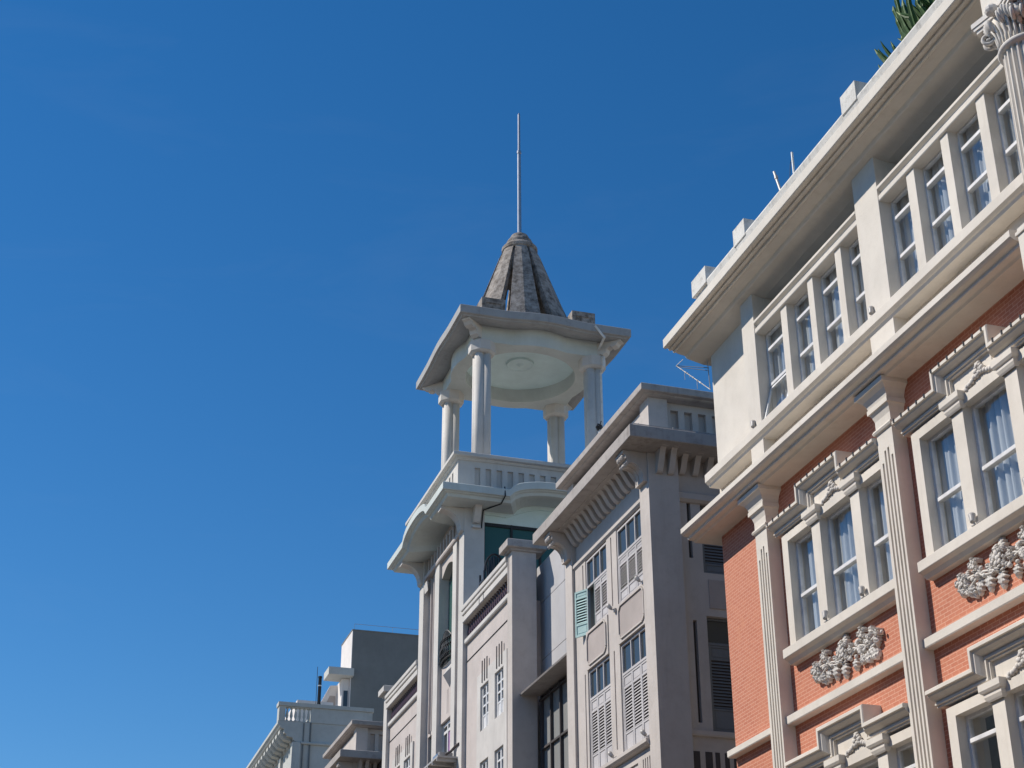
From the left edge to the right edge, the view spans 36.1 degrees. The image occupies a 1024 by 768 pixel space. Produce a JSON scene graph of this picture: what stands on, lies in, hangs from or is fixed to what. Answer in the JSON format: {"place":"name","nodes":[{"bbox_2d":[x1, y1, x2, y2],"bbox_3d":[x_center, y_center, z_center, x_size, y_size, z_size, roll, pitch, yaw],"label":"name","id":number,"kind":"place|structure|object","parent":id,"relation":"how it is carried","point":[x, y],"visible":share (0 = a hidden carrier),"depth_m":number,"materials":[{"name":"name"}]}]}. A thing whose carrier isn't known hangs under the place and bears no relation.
{"place":"outdoors","nodes":[
{"label":"outdoors","id":0,"kind":"place"},
{"bbox_2d":[246,700,373,767],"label":"pale house","id":1,"kind":"structure","parent":0,"point":[304,733],"depth_m":73.35,"materials":[{"name":"white paint"}]},
{"bbox_2d":[316,667,321,703],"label":"chimney pipe","id":2,"kind":"object","parent":1,"relation":"on","point":[319,689],"visible":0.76,"depth_m":76.03,"materials":[{"name":"black metal"}]},
{"bbox_2d":[0,0,915,767],"label":"sky","id":3,"kind":"structure","parent":0,"point":[239,239],"materials":[{"name":"blue"}]},
{"bbox_3d":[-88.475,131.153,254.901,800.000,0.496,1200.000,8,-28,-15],"label":"ground","id":4,"kind":"structure","parent":0,"visible":0},
{"bbox_2d":[323,720,382,767],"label":"shuttered building","id":5,"kind":"structure","parent":4,"relation":"on","point":[357,744],"depth_m":55.87,"materials":[{"name":"paint"}]},
{"bbox_2d":[321,624,418,721],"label":"rendered house","id":6,"kind":"structure","parent":4,"relation":"on","point":[373,663],"depth_m":83.75,"materials":[{"name":"grey paint"}]},
{"bbox_2d":[343,691,347,705],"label":"window","id":7,"kind":"structure","parent":6,"relation":"in","point":[345,694],"depth_m":82.64,"materials":[{"name":"blue glass"}]},
{"bbox_2d":[378,113,630,767],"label":"tower building","id":8,"kind":"structure","parent":4,"relation":"on","point":[470,675],"depth_m":46.55,"materials":[{"name":"grey paint"}]},
{"bbox_2d":[405,758,409,767],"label":"window","id":9,"kind":"structure","parent":8,"relation":"in","point":[407,764],"depth_m":47.98,"materials":[{"name":"white glass"}]},
{"bbox_2d":[424,742,458,767],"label":"awning","id":10,"kind":"object","parent":8,"relation":"attached to","point":[448,759],"visible":1,"depth_m":42.29,"materials":[{"name":"metal"}]},
{"bbox_2d":[443,720,449,751],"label":"window","id":11,"kind":"structure","parent":8,"relation":"in","point":[446,728],"depth_m":44.46,"materials":[{"name":"white glass"}]},
{"bbox_2d":[447,571,452,662],"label":"tall window","id":12,"kind":"structure","parent":8,"relation":"in","point":[451,577],"depth_m":46.33,"materials":[{"name":"black glass"}]},
{"bbox_2d":[482,683,487,729],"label":"window","id":13,"kind":"structure","parent":8,"relation":"in","point":[485,689],"depth_m":40.57,"materials":[{"name":"white glass"}]},
{"bbox_2d":[482,759,487,767],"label":"window","id":14,"kind":"structure","parent":8,"relation":"in","point":[485,764],"depth_m":39.77,"materials":[{"name":"white glass"}]},
{"bbox_2d":[479,553,501,598],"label":"terrace chair","id":15,"kind":"object","parent":8,"relation":"on","point":[489,568],"visible":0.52,"depth_m":42.41,"materials":[{"name":"black metal"}]},
{"bbox_2d":[497,669,502,716],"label":"window","id":16,"kind":"structure","parent":8,"relation":"in","point":[499,675],"depth_m":39.42,"materials":[{"name":"white glass"}]},
{"bbox_2d":[497,747,502,767],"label":"window","id":17,"kind":"structure","parent":8,"relation":"in","point":[500,752],"depth_m":38.65,"materials":[{"name":"white glass"}]},
{"bbox_2d":[520,550,568,767],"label":"clad building","id":18,"kind":"structure","parent":4,"relation":"on","point":[548,685],"depth_m":37.64,"materials":[{"name":"paint"}]},
{"bbox_2d":[533,382,736,767],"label":"shuttered building","id":19,"kind":"structure","parent":4,"relation":"on","point":[651,656],"depth_m":31.13,"materials":[{"name":"grey paint"}]},
{"bbox_2d":[575,543,607,637],"bbox_3d":[1.815,4.414,33.448,0.303,1.640,1.617,11,-29,-21],"label":"window","id":20,"kind":"structure","parent":19,"relation":"in","point":[596,566],"depth_m":33.58,"materials":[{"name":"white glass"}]},
{"bbox_2d":[596,421,602,432],"bbox_3d":[1.909,0.965,34.087,0.229,0.334,0.172,8,-28,-15],"label":"roof lamp","id":21,"kind":"object","parent":19,"relation":"on","point":[599,427],"visible":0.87,"depth_m":34.03,"materials":[{"name":"black plastic"}]},
{"bbox_2d":[589,656,612,767],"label":"window","id":22,"kind":"structure","parent":19,"relation":"in","point":[599,677],"depth_m":32.14,"materials":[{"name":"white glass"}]},
{"bbox_2d":[606,603,615,612],"bbox_3d":[2.024,4.564,31.992,0.218,0.198,0.098,-11,-29,20],"label":"wall lamp","id":23,"kind":"object","parent":19,"relation":"attached to","point":[608,606],"visible":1,"depth_m":31.96,"materials":[{"name":"grey metal"}]},
{"bbox_2d":[607,751,616,758],"bbox_3d":[1.976,7.282,30.740,0.218,0.198,0.098,-11,-29,20],"label":"wall lamp","id":24,"kind":"object","parent":19,"relation":"attached to","point":[610,754],"visible":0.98,"depth_m":30.72,"materials":[{"name":"grey metal"}]},
{"bbox_2d":[617,509,642,602],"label":"window","id":25,"kind":"structure","parent":19,"relation":"in","point":[629,544],"depth_m":31.71,"materials":[{"name":"white glass"}]},
{"bbox_2d":[621,627,648,750],"bbox_3d":[2.444,5.915,30.345,0.072,2.200,1.500,8,-28,-15],"label":"window","id":26,"kind":"structure","parent":19,"relation":"in","point":[633,652],"depth_m":30.48,"materials":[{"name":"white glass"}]},
{"bbox_2d":[634,575,642,584],"bbox_3d":[2.486,3.822,30.615,0.218,0.198,0.098,-11,-29,20],"label":"wall lamp","id":27,"kind":"object","parent":19,"relation":"attached to","point":[636,578],"visible":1,"depth_m":30.60,"materials":[{"name":"grey metal"}]},
{"bbox_2d":[640,729,649,736],"bbox_3d":[2.492,6.526,29.248,0.218,0.198,0.098,-11,-29,20],"label":"wall lamp","id":28,"kind":"object","parent":19,"relation":"attached to","point":[643,732],"visible":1,"depth_m":29.23,"materials":[{"name":"grey metal"}]},
{"bbox_2d":[700,506,723,574],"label":"window","id":29,"kind":"structure","parent":19,"relation":"in","point":[713,563],"depth_m":31.00,"materials":[{"name":"grey glass"}]},
{"bbox_2d":[707,618,734,732],"bbox_3d":[4.066,5.575,29.968,0.720,2.220,0.072,8,-28,-15],"label":"window","id":30,"kind":"structure","parent":19,"relation":"in","point":[717,629],"depth_m":29.93,"materials":[{"name":"grey glass"}]},
{"bbox_2d":[663,0,1023,767],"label":"brick building","id":31,"kind":"structure","parent":4,"relation":"on","point":[879,454],"depth_m":22.00,"materials":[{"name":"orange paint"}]},
{"bbox_2d":[676,359,710,389],"bbox_3d":[3.312,-0.147,29.375,0.213,1.053,1.197,11,-29,-21],"label":"antenna","id":32,"kind":"object","parent":31,"relation":"attached to","point":[697,369],"depth_m":29.23,"materials":[{"name":"white metal"}]},
{"bbox_2d":[750,420,754,429],"bbox_3d":[4.018,0.684,26.046,0.118,0.190,0.156,8,-28,-15],"label":"spotlight","id":33,"kind":"object","parent":31,"relation":"on","point":[752,422],"visible":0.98,"depth_m":26.02,"materials":[{"name":"grey metal"}]},
{"bbox_2d":[764,320,787,417],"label":"window","id":34,"kind":"structure","parent":31,"relation":"in","point":[780,382],"depth_m":26.21,"materials":[{"name":"clear glass"}]},
{"bbox_2d":[773,171,780,189],"bbox_3d":[4.419,-3.111,25.896,0.064,1.109,0.283,8,-28,-15],"label":"roof antenna","id":35,"kind":"object","parent":31,"relation":"on","point":[776,179],"visible":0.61,"depth_m":26.07,"materials":[{"name":"white metal"}]},
{"bbox_2d":[790,152,794,172],"bbox_3d":[4.576,-3.271,25.596,0.040,1.120,0.195,8,-28,-15],"label":"roof antenna","id":36,"kind":"object","parent":31,"relation":"on","point":[793,166],"visible":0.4,"depth_m":25.69,"materials":[{"name":"white metal"}]},
{"bbox_2d":[794,291,815,382],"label":"window","id":37,"kind":"structure","parent":31,"relation":"in","point":[805,318],"depth_m":25.33,"materials":[{"name":"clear glass"}]},
{"bbox_2d":[795,530,820,635],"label":"window","id":38,"kind":"structure","parent":31,"relation":"in","point":[811,594],"depth_m":24.10,"materials":[{"name":"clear glass"}]},
{"bbox_2d":[822,610,829,622],"bbox_3d":[4.570,3.377,22.820,0.118,0.190,0.156,8,-28,-15],"label":"spotlight","id":39,"kind":"object","parent":31,"relation":"on","point":[825,614],"visible":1,"depth_m":22.80,"materials":[{"name":"grey metal"}]},
{"bbox_2d":[820,263,843,355],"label":"window","id":40,"kind":"structure","parent":31,"relation":"in","point":[836,324],"depth_m":24.51,"materials":[{"name":"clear glass"}]},
{"bbox_2d":[827,500,860,614],"bbox_3d":[4.961,2.570,22.844,0.200,1.870,1.020,8,-28,-15],"label":"window","id":41,"kind":"structure","parent":31,"relation":"in","point":[847,570],"depth_m":23.13,"materials":[{"name":"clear glass"}]},
{"bbox_2d":[849,238,867,327],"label":"window","id":42,"kind":"structure","parent":31,"relation":"in","point":[854,261],"depth_m":23.78,"materials":[{"name":"white glass"}]},
{"bbox_2d":[858,586,867,598],"bbox_3d":[4.894,2.902,21.882,0.118,0.190,0.156,8,-28,-15],"label":"spotlight","id":43,"kind":"object","parent":31,"relation":"on","point":[861,589],"visible":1,"depth_m":21.86,"materials":[{"name":"grey metal"}]},
{"bbox_2d":[856,757,877,767],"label":"window","id":44,"kind":"structure","parent":31,"relation":"in","point":[874,761],"depth_m":21.51,"materials":[{"name":"white glass"}]},
{"bbox_2d":[868,306,873,316],"bbox_3d":[5.197,-1.043,22.636,0.118,0.190,0.156,8,-28,-15],"label":"spotlight","id":45,"kind":"object","parent":31,"relation":"on","point":[871,310],"visible":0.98,"depth_m":22.62,"materials":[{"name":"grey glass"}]},
{"bbox_2d":[866,477,892,587],"bbox_3d":[5.293,2.087,21.890,0.202,1.870,0.820,8,-28,-15],"label":"window","id":46,"kind":"structure","parent":31,"relation":"in","point":[877,542],"depth_m":22.17,"materials":[{"name":"white glass"}]},
{"bbox_2d":[874,0,934,67],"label":"candelabra cactus","id":47,"kind":"object","parent":31,"relation":"on","point":[908,15],"visible":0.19,"depth_m":21.98,"materials":[{"name":"green plant"}]},
{"bbox_2d":[891,186,918,285],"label":"window","id":48,"kind":"structure","parent":31,"relation":"in","point":[903,214],"depth_m":22.64,"materials":[{"name":"white glass"}]},
{"bbox_2d":[896,741,915,767],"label":"window","id":49,"kind":"structure","parent":31,"relation":"in","point":[899,751],"depth_m":20.74,"materials":[{"name":"white wood"}]},
{"bbox_2d":[923,150,954,254],"bbox_3d":[6.005,-2.419,21.573,0.201,1.865,0.750,8,-28,-15],"label":"window","id":50,"kind":"structure","parent":31,"relation":"in","point":[938,181],"depth_m":21.84,"materials":[{"name":"white glass"}]},
{"bbox_2d":[928,422,966,546],"bbox_3d":[5.799,1.344,20.423,0.200,1.870,0.860,8,-28,-15],"label":"window","id":51,"kind":"structure","parent":31,"relation":"in","point":[952,497],"depth_m":20.67,"materials":[{"name":"clear glass"}]},
{"bbox_2d":[968,512,979,526],"bbox_3d":[5.729,1.680,19.470,0.118,0.190,0.156,8,-28,-15],"label":"spotlight","id":52,"kind":"object","parent":31,"relation":"on","point":[971,515],"visible":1,"depth_m":19.45,"materials":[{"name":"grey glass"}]},
{"bbox_2d":[957,112,991,220],"bbox_3d":[6.269,-2.806,20.811,0.202,1.865,0.740,8,-28,-15],"label":"window","id":53,"kind":"structure","parent":31,"relation":"in","point":[980,185],"depth_m":21.08,"materials":[{"name":"white glass"}]},
{"bbox_2d":[965,704,995,767],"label":"window","id":54,"kind":"structure","parent":31,"relation":"in","point":[972,740],"depth_m":19.16,"materials":[{"name":"white wood"}]},
{"bbox_2d":[971,381,1022,516],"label":"window","id":55,"kind":"structure","parent":31,"relation":"in","point":[1003,464],"depth_m":19.69,"materials":[{"name":"clear glass"}]},
{"bbox_2d":[993,81,1021,183],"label":"window","id":56,"kind":"structure","parent":31,"relation":"in","point":[1006,107],"depth_m":20.38,"materials":[{"name":"white glass"}]},
{"bbox_2d":[1014,690,1023,760],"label":"window","id":57,"kind":"structure","parent":31,"relation":"in","point":[1018,696],"depth_m":18.37,"materials":[{"name":"white wood"}]}
]}

